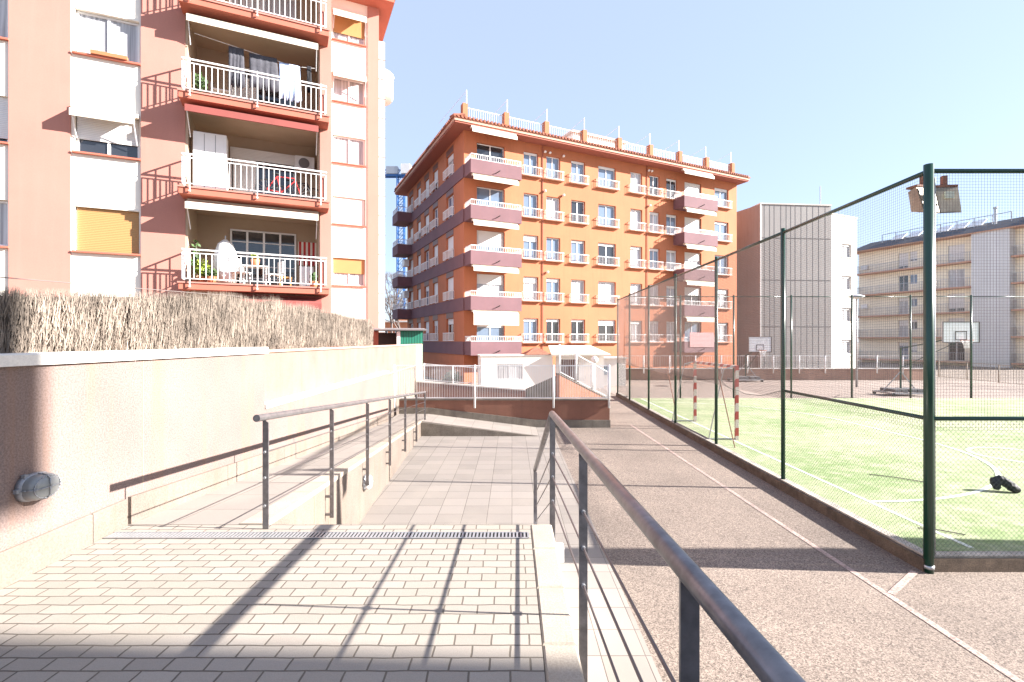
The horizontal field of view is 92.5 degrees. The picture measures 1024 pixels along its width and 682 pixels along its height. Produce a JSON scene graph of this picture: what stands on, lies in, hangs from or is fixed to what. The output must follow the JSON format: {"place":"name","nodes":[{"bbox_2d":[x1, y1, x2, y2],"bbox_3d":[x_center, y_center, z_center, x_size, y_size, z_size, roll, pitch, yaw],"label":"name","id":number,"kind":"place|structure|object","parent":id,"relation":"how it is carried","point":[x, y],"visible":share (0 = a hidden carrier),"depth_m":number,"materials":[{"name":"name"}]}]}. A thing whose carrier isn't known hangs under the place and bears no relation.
{"place":"outdoors","nodes":[
{"label":"outdoors","id":0,"kind":"place"},
{"bbox_2d":[413,378,415,396],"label":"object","id":1,"kind":"structure","parent":0,"point":[413,386],"depth_m":19.77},
{"bbox_2d":[0,0,330,348],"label":"apartment building","id":2,"kind":"structure","parent":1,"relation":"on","point":[107,109],"depth_m":14.62,"materials":[{"name":"pink"}]},
{"bbox_2d":[0,201,8,247],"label":"window","id":3,"kind":"structure","parent":2,"relation":"in","point":[3,204],"depth_m":13.42,"materials":[{"name":"white"}]},
{"bbox_2d":[0,97,8,144],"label":"window","id":4,"kind":"structure","parent":2,"relation":"in","point":[3,101],"depth_m":13.37,"materials":[{"name":"white"}]},
{"bbox_2d":[0,0,8,40],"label":"window","id":5,"kind":"structure","parent":2,"relation":"in","point":[3,3],"depth_m":13.42,"materials":[{"name":"white"}]},
{"bbox_2d":[71,207,140,255],"bbox_3d":[-11.753,-3.174,14.247,1.580,1.308,0.212,0,0,-24],"label":"window","id":6,"kind":"structure","parent":2,"relation":"in","point":[99,231],"depth_m":14.30,"materials":[{"name":"yellow"}]},
{"bbox_2d":[71,116,140,160],"bbox_3d":[-11.765,-5.994,14.279,1.580,1.308,0.280,0,0,-24],"label":"window","id":7,"kind":"structure","parent":2,"relation":"in","point":[96,137],"depth_m":14.32,"materials":[{"name":"white"}]},
{"bbox_2d":[71,11,140,65],"bbox_3d":[-11.765,-8.814,14.279,1.580,1.308,0.280,0,0,-24],"label":"window","id":8,"kind":"structure","parent":2,"relation":"in","point":[95,32],"depth_m":14.34,"materials":[{"name":"white"}]},
{"bbox_2d":[193,258,210,281],"bbox_3d":[-9.486,-2.143,15.005,0.468,0.786,0.494,0,0,-24],"label":"potted plant","id":9,"kind":"object","parent":2,"relation":"on","point":[200,266],"visible":0.89,"depth_m":14.93,"materials":[{"name":"green plant"}]},
{"bbox_2d":[193,131,227,189],"bbox_3d":[-9.571,-5.545,15.587,0.900,1.950,0.506,0,0,-24],"label":"storage cupboard","id":10,"kind":"object","parent":2,"relation":"on","point":[205,172],"visible":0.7,"depth_m":15.37,"materials":[{"name":"white paint"}]},
{"bbox_2d":[212,236,237,282],"bbox_3d":[-9.187,-2.560,15.709,0.720,1.620,0.702,0,0,-24],"label":"garden parasol","id":11,"kind":"object","parent":2,"relation":"on","point":[225,244],"visible":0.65,"depth_m":15.44,"materials":[{"name":"fabric"}]},
{"bbox_2d":[195,33,314,68],"bbox_3d":[-8.221,-9.300,15.817,3.452,0.395,0.018,0,0,-24],"label":"clothes line","id":12,"kind":"object","parent":2,"relation":"attached to","point":[249,51],"visible":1,"depth_m":15.63,"materials":[{"name":"white"}]},
{"bbox_2d":[228,46,244,88],"bbox_3d":[-8.735,-8.670,15.568,0.470,1.300,0.077,0,0,-24],"label":"hanging laundry","id":13,"kind":"object","parent":12,"relation":"hanging from","point":[236,56],"visible":0.84,"depth_m":15.56,"materials":[{"name":"grey fabric"}]},
{"bbox_2d":[249,53,278,92],"bbox_3d":[-8.017,-8.668,15.893,0.884,1.144,0.077,0,0,-24],"label":"hanging laundry","id":14,"kind":"object","parent":12,"relation":"hanging from","point":[263,64],"visible":0.86,"depth_m":15.88,"materials":[{"name":"grey fabric"}]},
{"bbox_2d":[279,62,301,102],"bbox_3d":[-7.323,-8.526,16.207,0.688,1.248,0.077,0,0,-24],"label":"hanging laundry","id":15,"kind":"object","parent":12,"relation":"hanging from","point":[286,70],"visible":0.84,"depth_m":16.20,"materials":[{"name":"white fabric"}]},
{"bbox_2d":[230,146,294,196],"bbox_3d":[-8.744,-5.635,17.278,2.076,2.086,0.095,0,0,-24],"label":"window","id":16,"kind":"structure","parent":2,"relation":"in","point":[266,157],"depth_m":17.33,"materials":[{"name":"white"}]},
{"bbox_2d":[230,229,295,285],"bbox_3d":[-8.750,-2.815,17.292,2.076,2.086,0.065,0,0,-24],"label":"window","id":17,"kind":"structure","parent":2,"relation":"in","point":[251,241],"depth_m":17.33,"materials":[{"name":"white"}]},
{"bbox_2d":[230,67,295,108],"bbox_3d":[-8.750,-8.455,17.292,2.076,2.086,0.065,0,0,-24],"label":"window","id":18,"kind":"structure","parent":2,"relation":"in","point":[268,95],"depth_m":17.38,"materials":[{"name":"black"}]},
{"bbox_2d":[230,0,295,20],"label":"window","id":19,"kind":"structure","parent":2,"relation":"in","point":[268,4],"depth_m":17.40,"materials":[{"name":"white"}]},
{"bbox_2d":[255,172,310,198],"bbox_3d":[-7.473,-5.053,16.045,1.678,1.003,0.520,0,0,-30],"label":"bicycle","id":20,"kind":"object","parent":2,"relation":"on","point":[268,189],"visible":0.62,"depth_m":15.98,"materials":[{"name":"red metal"}]},
{"bbox_2d":[295,155,313,172],"bbox_3d":[-7.433,-6.320,17.571,0.630,0.500,0.352,0,0,-24],"label":"air conditioner","id":21,"kind":"object","parent":2,"relation":"attached to","point":[304,162],"visible":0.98,"depth_m":17.43,"materials":[{"name":"white plastic"}]},
{"bbox_2d":[299,266,312,286],"bbox_3d":[-7.122,-2.150,16.968,0.440,0.800,0.406,0,0,-24],"label":"storage box","id":22,"kind":"object","parent":2,"relation":"on","point":[306,272],"visible":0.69,"depth_m":16.78,"materials":[{"name":"white plastic"}]},
{"bbox_2d":[298,242,315,265],"bbox_3d":[-7.466,-3.175,17.873,0.620,0.850,0.018,0,0,-24],"label":"striped banner","id":23,"kind":"object","parent":2,"relation":"attached to","point":[306,248],"visible":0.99,"depth_m":17.87,"materials":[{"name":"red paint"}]},
{"bbox_2d":[331,0,394,346],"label":"apartment building","id":24,"kind":"structure","parent":2,"relation":"attached to","point":[362,79],"depth_m":22.96,"materials":[{"name":"paint"}]},
{"bbox_2d":[332,258,365,286],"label":"window","id":25,"kind":"structure","parent":24,"relation":"in","point":[346,272],"depth_m":22.84,"materials":[{"name":"orange"}]},
{"bbox_2d":[332,196,365,226],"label":"window","id":26,"kind":"structure","parent":24,"relation":"in","point":[346,211],"depth_m":22.82,"materials":[{"name":"white"}]},
{"bbox_2d":[332,135,365,167],"bbox_3d":[-7.572,-8.814,22.787,1.520,1.308,0.280,0,0,-24],"label":"window","id":27,"kind":"structure","parent":24,"relation":"in","point":[346,151],"depth_m":22.86,"materials":[{"name":"white"}]},
{"bbox_2d":[332,75,365,107],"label":"window","id":28,"kind":"structure","parent":24,"relation":"in","point":[346,91],"depth_m":22.85,"materials":[{"name":"white"}]},
{"bbox_2d":[332,14,365,47],"bbox_3d":[-7.572,-14.454,22.787,1.520,1.308,0.280,0,0,-24],"label":"window","id":29,"kind":"structure","parent":24,"relation":"in","point":[346,30],"depth_m":22.83,"materials":[{"name":"orange"}]},
{"bbox_2d":[416,377,552,396],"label":"garden wall","id":30,"kind":"structure","parent":0,"point":[480,390],"depth_m":20.00,"materials":[{"name":"stone"}]},
{"bbox_2d":[359,427,662,681],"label":"plaza paving","id":31,"kind":"structure","parent":0,"point":[461,480],"depth_m":8.46,"materials":[{"name":"tile"}]},
{"bbox_2d":[240,421,420,524],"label":"ramp parapet","id":32,"kind":"structure","parent":31,"relation":"on","point":[309,503],"depth_m":6.93,"materials":[{"name":"beige stone"}]},
{"bbox_2d":[253,391,425,528],"bbox_3d":[-2.400,1.713,9.504,0.108,2.214,10.969,0,0,-3],"label":"ramp handrail","id":33,"kind":"object","parent":32,"relation":"attached to","point":[264,417],"visible":1,"depth_m":5.97,"materials":[{"name":"metal"}]},
{"bbox_2d":[421,422,534,435],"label":"ramp edge wall","id":34,"kind":"structure","parent":31,"relation":"on","point":[430,429],"depth_m":14.54,"materials":[{"name":"concrete"}]},
{"bbox_2d":[421,414,537,435],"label":"ramp","id":35,"kind":"structure","parent":31,"relation":"on","point":[472,423],"depth_m":15.22,"materials":[{"name":"concrete"}]},
{"bbox_2d":[392,90,750,384],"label":"apartment building","id":36,"kind":"structure","parent":0,"point":[519,240],"depth_m":35.46,"materials":[{"name":"orange"}]},
{"bbox_2d":[477,325,503,341],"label":"window","id":37,"kind":"structure","parent":36,"relation":"in","point":[482,330],"depth_m":32.37,"materials":[{"name":"white"}]},
{"bbox_2d":[477,274,503,296],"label":"window","id":38,"kind":"structure","parent":36,"relation":"in","point":[485,282],"depth_m":32.35,"materials":[{"name":"white"}]},
{"bbox_2d":[477,230,503,252],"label":"window","id":39,"kind":"structure","parent":36,"relation":"in","point":[486,238],"depth_m":32.34,"materials":[{"name":"white"}]},
{"bbox_2d":[477,187,503,207],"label":"window","id":40,"kind":"structure","parent":36,"relation":"in","point":[487,194],"depth_m":32.37,"materials":[{"name":"white"}]},
{"bbox_2d":[477,143,503,162],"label":"window","id":41,"kind":"structure","parent":36,"relation":"in","point":[482,149],"depth_m":32.37,"materials":[{"name":"white"}]},
{"bbox_2d":[521,318,541,341],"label":"window","id":42,"kind":"structure","parent":36,"relation":"in","point":[530,325],"depth_m":33.64,"materials":[{"name":"white"}]},
{"bbox_2d":[521,235,541,260],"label":"window","id":43,"kind":"structure","parent":36,"relation":"in","point":[530,242],"depth_m":33.64,"materials":[{"name":"white"}]},
{"bbox_2d":[521,277,542,301],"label":"window","id":44,"kind":"structure","parent":36,"relation":"in","point":[530,283],"depth_m":33.64,"materials":[{"name":"white"}]},
{"bbox_2d":[521,194,542,219],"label":"window","id":45,"kind":"structure","parent":36,"relation":"in","point":[530,201],"depth_m":33.64,"materials":[{"name":"white"}]},
{"bbox_2d":[521,152,542,178],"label":"window","id":46,"kind":"structure","parent":36,"relation":"in","point":[530,159],"depth_m":33.64,"materials":[{"name":"white"}]},
{"bbox_2d":[544,238,563,262],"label":"window","id":47,"kind":"structure","parent":36,"relation":"in","point":[552,244],"depth_m":34.40,"materials":[{"name":"white"}]},
{"bbox_2d":[544,197,563,221],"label":"window","id":48,"kind":"structure","parent":36,"relation":"in","point":[552,204],"depth_m":34.40,"materials":[{"name":"white"}]},
{"bbox_2d":[544,156,563,181],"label":"window","id":49,"kind":"structure","parent":36,"relation":"in","point":[552,164],"depth_m":34.40,"materials":[{"name":"white"}]},
{"bbox_2d":[546,319,562,341],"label":"window","id":50,"kind":"structure","parent":36,"relation":"in","point":[552,325],"depth_m":34.42,"materials":[{"name":"white"}]},
{"bbox_2d":[545,278,563,302],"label":"window","id":51,"kind":"structure","parent":36,"relation":"in","point":[552,285],"depth_m":34.40,"materials":[{"name":"white"}]},
{"bbox_2d":[569,201,588,224],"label":"window","id":52,"kind":"structure","parent":36,"relation":"in","point":[577,208],"depth_m":35.30,"materials":[{"name":"white"}]},
{"bbox_2d":[569,161,588,185],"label":"window","id":53,"kind":"structure","parent":36,"relation":"in","point":[577,168],"depth_m":35.29,"materials":[{"name":"white"}]},
{"bbox_2d":[571,320,587,341],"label":"window","id":54,"kind":"structure","parent":36,"relation":"in","point":[577,326],"depth_m":35.32,"materials":[{"name":"white"}]},
{"bbox_2d":[570,280,588,303],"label":"window","id":55,"kind":"structure","parent":36,"relation":"in","point":[577,286],"depth_m":35.30,"materials":[{"name":"white"}]},
{"bbox_2d":[570,240,588,264],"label":"window","id":56,"kind":"structure","parent":36,"relation":"in","point":[577,247],"depth_m":35.30,"materials":[{"name":"white"}]},
{"bbox_2d":[596,320,619,341],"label":"window","id":57,"kind":"structure","parent":36,"relation":"in","point":[605,328],"depth_m":36.40,"materials":[{"name":"white"}]},
{"bbox_2d":[596,282,619,304],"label":"window","id":58,"kind":"structure","parent":36,"relation":"in","point":[605,295],"depth_m":36.40,"materials":[{"name":"white"}]},
{"bbox_2d":[596,243,619,266],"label":"window","id":59,"kind":"structure","parent":36,"relation":"in","point":[605,256],"depth_m":36.40,"materials":[{"name":"white"}]},
{"bbox_2d":[596,205,619,228],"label":"window","id":60,"kind":"structure","parent":36,"relation":"in","point":[605,217],"depth_m":36.40,"materials":[{"name":"white"}]},
{"bbox_2d":[596,166,619,190],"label":"window","id":61,"kind":"structure","parent":36,"relation":"in","point":[605,178],"depth_m":36.40,"materials":[{"name":"white"}]},
{"bbox_2d":[628,209,645,231],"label":"window","id":62,"kind":"structure","parent":36,"relation":"in","point":[635,223],"depth_m":37.61,"materials":[{"name":"white"}]},
{"bbox_2d":[629,246,645,268],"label":"window","id":63,"kind":"structure","parent":36,"relation":"in","point":[635,261],"depth_m":37.61,"materials":[{"name":"white"}]},
{"bbox_2d":[629,172,645,195],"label":"window","id":64,"kind":"structure","parent":36,"relation":"in","point":[635,186],"depth_m":37.61,"materials":[{"name":"white"}]},
{"bbox_2d":[664,214,679,235],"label":"window","id":65,"kind":"structure","parent":36,"relation":"in","point":[670,226],"depth_m":39.15,"materials":[{"name":"white"}]},
{"bbox_2d":[664,250,680,271],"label":"window","id":66,"kind":"structure","parent":36,"relation":"in","point":[670,262],"depth_m":39.15,"materials":[{"name":"white"}]},
{"bbox_2d":[715,222,731,242],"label":"window","id":67,"kind":"structure","parent":36,"relation":"in","point":[720,228],"depth_m":41.57,"materials":[{"name":"white"}]},
{"bbox_2d":[715,188,731,209],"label":"window","id":68,"kind":"structure","parent":36,"relation":"in","point":[721,194],"depth_m":41.57,"materials":[{"name":"white"}]},
{"bbox_2d":[556,373,604,396],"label":"sloping wall","id":69,"kind":"structure","parent":0,"point":[572,388],"depth_m":17.23,"materials":[{"name":"paint"}]},
{"bbox_2d":[559,344,607,396],"bbox_3d":[2.608,1.125,17.648,2.333,2.030,0.088,0,0,-32],"label":"picket railing","id":70,"kind":"object","parent":69,"relation":"on","point":[575,359],"visible":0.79,"depth_m":17.65,"materials":[{"name":"white"}]},
{"bbox_2d":[383,0,1023,342],"label":"sky","id":71,"kind":"structure","parent":0,"point":[850,99],"materials":[{"name":"blue"}]},
{"bbox_2d":[425,343,1023,681],"bbox_3d":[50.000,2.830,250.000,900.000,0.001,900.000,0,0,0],"label":"ground","id":72,"kind":"structure","parent":0,"point":[810,613],"depth_m":5.79,"materials":[{"name":"concrete"}]},
{"bbox_2d":[0,344,421,589],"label":"retaining wall","id":73,"kind":"structure","parent":72,"relation":"on","point":[115,440],"depth_m":4.58,"materials":[{"name":"paint"}]},
{"bbox_2d":[13,471,60,501],"bbox_3d":[-3.283,1.012,3.412,0.134,0.196,0.270,0,0,-2],"label":"bulkhead lamp","id":74,"kind":"object","parent":73,"relation":"attached to","point":[38,485],"visible":1,"depth_m":3.35,"materials":[{"name":"grey metal"}]},
{"bbox_2d":[0,277,373,352],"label":"brushwood screen","id":75,"kind":"object","parent":73,"relation":"on","point":[62,322],"visible":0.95,"depth_m":5.01,"materials":[{"name":"grey plant"}]},
{"bbox_2d":[128,421,412,524],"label":"ramp","id":76,"kind":"structure","parent":72,"relation":"on","point":[238,502],"depth_m":5.60,"materials":[{"name":"tile"}]},
{"bbox_2d":[0,525,544,681],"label":"terrace","id":77,"kind":"structure","parent":72,"relation":"on","point":[283,610],"depth_m":2.93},
{"bbox_2d":[103,532,528,538],"bbox_3d":[-1.595,1.620,4.050,3.471,0.040,0.124,0,0,0],"label":"drain grate","id":78,"kind":"object","parent":77,"relation":"on","point":[319,535],"visible":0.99,"depth_m":4.03,"materials":[{"name":"grey"}]},
{"bbox_2d":[530,525,584,681],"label":"terrace coping","id":79,"kind":"object","parent":77,"relation":"attached to","point":[561,660],"visible":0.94,"depth_m":2.88,"materials":[{"name":"beige stone"}]},
{"bbox_2d":[533,411,805,681],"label":"terrace handrail","id":80,"kind":"object","parent":79,"relation":"attached to","point":[761,656],"visible":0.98,"depth_m":1.43,"materials":[{"name":"metal"}]},
{"bbox_2d":[385,294,406,331],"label":"bare tree","id":81,"kind":"object","parent":72,"relation":"on","point":[395,303],"visible":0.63,"depth_m":60.60,"materials":[{"name":"grey plant"}]},
{"bbox_2d":[385,163,411,308],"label":"tower crane","id":82,"kind":"object","parent":72,"relation":"on","point":[392,171],"visible":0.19,"depth_m":119.15,"materials":[{"name":"blue paint"}]},
{"bbox_2d":[373,328,426,380],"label":"green shed","id":83,"kind":"structure","parent":72,"relation":"on","point":[408,336],"depth_m":22.02,"materials":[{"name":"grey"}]},
{"bbox_2d":[399,398,609,426],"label":"brown wall","id":84,"kind":"structure","parent":72,"relation":"on","point":[576,412],"depth_m":16.07,"materials":[{"name":"brown painted plaster"}]},
{"bbox_2d":[394,365,609,407],"bbox_3d":[-0.340,1.485,16.031,7.085,1.410,0.097,0,0,0],"label":"picket railing","id":85,"kind":"object","parent":84,"relation":"on","point":[554,383],"visible":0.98,"depth_m":16.05,"materials":[{"name":"white"}]},
{"bbox_2d":[477,347,552,388],"bbox_3d":[0.192,1.605,29.494,4.420,2.450,1.560,0,0,-11],"label":"annex","id":86,"kind":"object","parent":72,"relation":"on","point":[535,356],"visible":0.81,"depth_m":28.89,"materials":[{"name":"white"}]},
{"bbox_2d":[496,364,522,379],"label":"window","id":87,"kind":"structure","parent":86,"relation":"in","point":[499,367],"depth_m":28.81,"materials":[{"name":"white"}]},
{"bbox_2d":[548,345,610,387],"bbox_3d":[4.070,1.555,30.050,3.500,2.550,2.500,0,0,0],"label":"entrance canopy","id":88,"kind":"object","parent":72,"relation":"on","point":[588,352],"visible":0.55,"depth_m":29.40,"materials":[{"name":"white concrete"}]},
{"bbox_2d":[560,360,578,382],"bbox_3d":[3.445,1.970,29.630,1.150,1.720,0.060,0,0,0],"label":"door","id":89,"kind":"structure","parent":88,"relation":"in","point":[562,362],"depth_m":29.60,"materials":[{"name":"metal"}]},
{"bbox_2d":[604,356,627,385],"bbox_3d":[6.200,1.930,31.750,2.200,1.800,1.700,0,0,0],"label":"white kiosk","id":90,"kind":"object","parent":72,"relation":"on","point":[611,361],"visible":0.43,"depth_m":31.00,"materials":[{"name":"stone"}]},
{"bbox_2d":[626,369,922,379],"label":"court wall","id":91,"kind":"structure","parent":72,"relation":"on","point":[815,372],"depth_m":35.40,"materials":[{"name":"stone"}]},
{"bbox_2d":[626,355,922,372],"bbox_3d":[18.800,1.685,35.267,22.483,1.290,0.107,0,0,0],"label":"picket railing","id":92,"kind":"object","parent":91,"relation":"on","point":[876,368],"visible":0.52,"depth_m":35.28,"materials":[{"name":"white"}]},
{"bbox_2d":[617,163,934,573],"bbox_3d":[5.259,0.335,15.440,0.143,4.990,18.996,0,0,1],"label":"sports fence","id":93,"kind":"object","parent":72,"relation":"on","point":[927,175],"visible":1,"depth_m":8.62,"materials":[{"name":"metal"}]},
{"bbox_2d":[906,177,939,212],"bbox_3d":[5.299,-1.872,6.306,0.289,0.503,0.227,0,0,-10],"label":"floodlight","id":94,"kind":"object","parent":93,"relation":"attached to","point":[919,207],"visible":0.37,"depth_m":6.26,"materials":[{"name":"grey"}]},
{"bbox_2d":[936,175,961,212],"bbox_3d":[5.561,-1.872,6.306,0.289,0.503,0.227,0,0,8],"label":"floodlight","id":95,"kind":"object","parent":93,"relation":"attached to","point":[955,205],"visible":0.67,"depth_m":6.23,"materials":[{"name":"grey"}]},
{"bbox_2d":[603,380,1023,397],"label":"court","id":96,"kind":"object","parent":72,"relation":"on","point":[960,394],"depth_m":29.14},
{"bbox_2d":[728,337,770,381],"bbox_3d":[16.413,1.265,33.682,2.125,3.130,2.555,0,0,0],"label":"basketball hoop","id":97,"kind":"object","parent":96,"relation":"on","point":[763,348],"visible":0.56,"depth_m":32.98,"materials":[{"name":"white"}]},
{"bbox_2d":[626,295,1023,397],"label":"sports fence","id":98,"kind":"object","parent":96,"relation":"on","point":[860,344],"visible":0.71,"depth_m":23.01,"materials":[{"name":"metal"}]},
{"bbox_2d":[873,322,979,396],"bbox_3d":[21.205,0.935,25.187,4.340,3.790,1.981,0,0,22],"label":"basketball hoop","id":99,"kind":"object","parent":96,"relation":"on","point":[959,332],"visible":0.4,"depth_m":24.28,"materials":[{"name":"white"}]},
{"bbox_2d":[938,360,1023,384],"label":"pale railing","id":100,"kind":"object","parent":96,"relation":"on","point":[966,370],"visible":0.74,"depth_m":32.07,"materials":[{"name":"grey metal"}]},
{"bbox_2d":[616,392,1023,571],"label":"field kerb","id":101,"kind":"structure","parent":72,"relation":"on","point":[975,561],"depth_m":7.06,"materials":[{"name":"concrete"}]},
{"bbox_2d":[934,177,935,555],"bbox_3d":[5.215,0.320,6.060,0.036,4.680,0.034,0,0,0],"label":"conduit pole","id":102,"kind":"object","parent":101,"relation":"on","point":[935,364],"visible":0.44,"depth_m":6.04,"materials":[{"name":"metal"}]},
{"bbox_2d":[631,425,1023,681],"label":"court lines","id":103,"kind":"object","parent":72,"relation":"on","point":[895,589],"visible":1,"depth_m":5.66,"materials":[{"name":"paint"}]},
{"bbox_2d":[934,169,1023,556],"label":"sports fence","id":104,"kind":"object","parent":72,"relation":"on","point":[981,418],"visible":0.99,"depth_m":6.03,"materials":[{"name":"metal"}]},
{"bbox_2d":[737,186,857,367],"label":"tower block","id":105,"kind":"structure","parent":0,"point":[758,222],"depth_m":43.45,"materials":[{"name":"concrete"}]},
{"bbox_2d":[631,398,1023,550],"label":"turf field","id":106,"kind":"structure","parent":0,"point":[1005,527],"depth_m":11.39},
{"bbox_2d":[672,361,738,439],"bbox_3d":[5.687,1.660,14.700,0.806,2.000,3.080,0,0,0],"label":"goal","id":107,"kind":"object","parent":106,"relation":"on","point":[695,405],"visible":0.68,"depth_m":13.80,"materials":[{"name":"red paint"}]},
{"bbox_2d":[643,399,1022,547],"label":"field lines","id":108,"kind":"object","parent":106,"relation":"on","point":[978,490],"visible":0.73,"depth_m":8.93,"materials":[{"name":"white paint"}]},
{"bbox_2d":[857,206,1023,367],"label":"apartment building","id":109,"kind":"structure","parent":0,"point":[965,248],"depth_m":57.02,"materials":[{"name":"white"}]},
{"bbox_2d":[950,270,964,286],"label":"window","id":110,"kind":"structure","parent":109,"relation":"in","point":[957,274],"depth_m":57.02,"materials":[{"name":"white"}]},
{"bbox_2d":[950,244,964,262],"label":"window","id":111,"kind":"structure","parent":109,"relation":"in","point":[960,248],"depth_m":56.97,"materials":[{"name":"white"}]},
{"bbox_2d":[990,475,1020,492],"bbox_3d":[8.701,2.520,8.661,0.429,0.281,0.207,0,0,16],"label":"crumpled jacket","id":112,"kind":"object","parent":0,"point":[994,485],"visible":0.75,"depth_m":8.62,"materials":[{"name":"black fabric"}]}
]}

